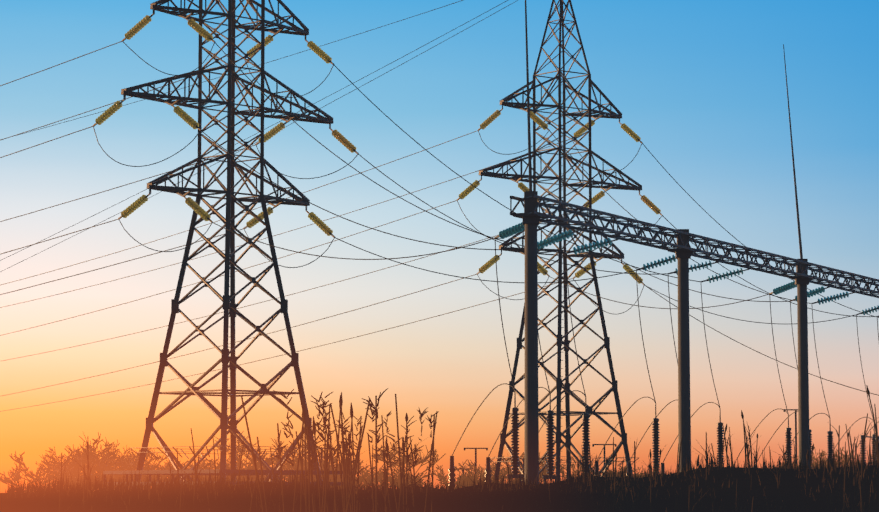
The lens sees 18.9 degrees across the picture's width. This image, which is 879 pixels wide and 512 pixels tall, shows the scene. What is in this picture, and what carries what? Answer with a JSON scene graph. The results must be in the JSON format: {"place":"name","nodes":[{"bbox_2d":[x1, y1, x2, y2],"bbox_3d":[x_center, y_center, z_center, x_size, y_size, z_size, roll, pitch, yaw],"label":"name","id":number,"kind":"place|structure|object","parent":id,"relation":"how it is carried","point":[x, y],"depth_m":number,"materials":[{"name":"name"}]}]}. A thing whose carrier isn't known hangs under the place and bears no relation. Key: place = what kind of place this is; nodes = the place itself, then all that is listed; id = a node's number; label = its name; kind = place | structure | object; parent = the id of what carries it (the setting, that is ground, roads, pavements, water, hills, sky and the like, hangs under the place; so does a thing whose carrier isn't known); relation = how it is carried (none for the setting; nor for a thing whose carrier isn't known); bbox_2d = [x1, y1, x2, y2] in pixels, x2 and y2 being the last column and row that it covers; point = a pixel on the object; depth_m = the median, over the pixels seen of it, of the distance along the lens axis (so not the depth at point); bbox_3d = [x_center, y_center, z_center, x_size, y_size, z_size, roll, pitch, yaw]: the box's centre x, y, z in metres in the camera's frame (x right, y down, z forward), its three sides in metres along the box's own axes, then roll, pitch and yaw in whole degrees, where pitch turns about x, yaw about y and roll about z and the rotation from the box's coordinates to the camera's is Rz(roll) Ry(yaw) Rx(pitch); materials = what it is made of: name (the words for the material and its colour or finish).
{"place":"outdoors","nodes":[
{"label":"outdoors","id":0,"kind":"place"},
{"bbox_2d":[95,15,355,235],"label":"glass insulators","id":1,"kind":"object","parent":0,"point":[185,117],"depth_m":117.15,"materials":[{"name":"glass"}]},
{"bbox_2d":[0,465,878,511],"bbox_3d":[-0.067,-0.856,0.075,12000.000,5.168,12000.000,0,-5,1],"label":"ground","id":2,"kind":"structure","parent":0,"point":[791,487],"depth_m":16.28,"materials":[{"name":"soil"}]},
{"bbox_2d":[121,0,332,489],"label":"pylon","id":3,"kind":"object","parent":2,"relation":"on","point":[229,305],"depth_m":118.54,"materials":[{"name":"metal"}]},
{"bbox_2d":[92,14,358,237],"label":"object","id":4,"kind":"object","parent":3,"relation":"attached to","point":[257,143],"depth_m":117.71,"materials":[{"name":"grey metal"}]},
{"bbox_2d":[103,469,352,487],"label":"pylon base fence","id":5,"kind":"object","parent":2,"relation":"on","point":[247,473],"depth_m":115.36,"materials":[{"name":"black metal"}]},
{"bbox_2d":[0,431,860,492],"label":"bare shrubs","id":6,"kind":"object","parent":2,"relation":"on","point":[102,464],"depth_m":201.03,"materials":[{"name":"brown plant"}]},
{"bbox_2d":[4,383,878,511],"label":"bank grass","id":7,"kind":"structure","parent":2,"relation":"on","point":[347,498],"depth_m":16.06,"materials":[{"name":"brown plant"}]},
{"bbox_2d":[114,409,797,475],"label":"light masts","id":8,"kind":"object","parent":2,"relation":"on","point":[593,446],"depth_m":259.04,"materials":[{"name":"metal"}]},
{"bbox_2d":[479,0,641,482],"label":"pylon","id":9,"kind":"object","parent":2,"relation":"on","point":[558,380],"depth_m":146.28,"materials":[{"name":"metal"}]},
{"bbox_2d":[0,0,878,465],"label":"conductors","id":10,"kind":"object","parent":9,"relation":"attached to","point":[426,254],"depth_m":131.07,"materials":[{"name":"metal"}]},
{"bbox_2d":[457,109,661,284],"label":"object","id":11,"kind":"object","parent":9,"relation":"attached to","point":[603,192],"depth_m":147.87,"materials":[{"name":"grey metal"}]},
{"bbox_2d":[448,411,878,486],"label":"electrical insulators","id":12,"kind":"object","parent":2,"relation":"on","point":[515,444],"depth_m":106.93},
{"bbox_2d":[507,390,878,483],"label":"apparatus steel","id":13,"kind":"object","parent":2,"relation":"on","point":[586,414],"depth_m":106.98,"materials":[{"name":"grey metal"}]},
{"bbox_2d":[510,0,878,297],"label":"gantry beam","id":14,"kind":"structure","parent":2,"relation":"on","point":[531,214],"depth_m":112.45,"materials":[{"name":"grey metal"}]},
{"bbox_2d":[499,222,878,314],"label":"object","id":15,"kind":"object","parent":14,"relation":"attached to","point":[509,232],"depth_m":114.57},
{"bbox_2d":[0,0,878,492],"label":"sky","id":16,"kind":"structure","parent":0,"point":[701,84],"materials":[{"name":"blue"}]},
{"bbox_2d":[459,110,660,283],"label":"glass insulators","id":17,"kind":"object","parent":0,"point":[521,185],"depth_m":145.84,"materials":[{"name":"glass"}]},
{"bbox_2d":[524,224,809,484],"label":"gantry poles","id":18,"kind":"object","parent":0,"point":[531,445],"depth_m":111.88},
{"bbox_2d":[494,228,878,316],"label":"gantry insulators","id":19,"kind":"object","parent":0,"point":[572,251],"depth_m":118.11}
]}

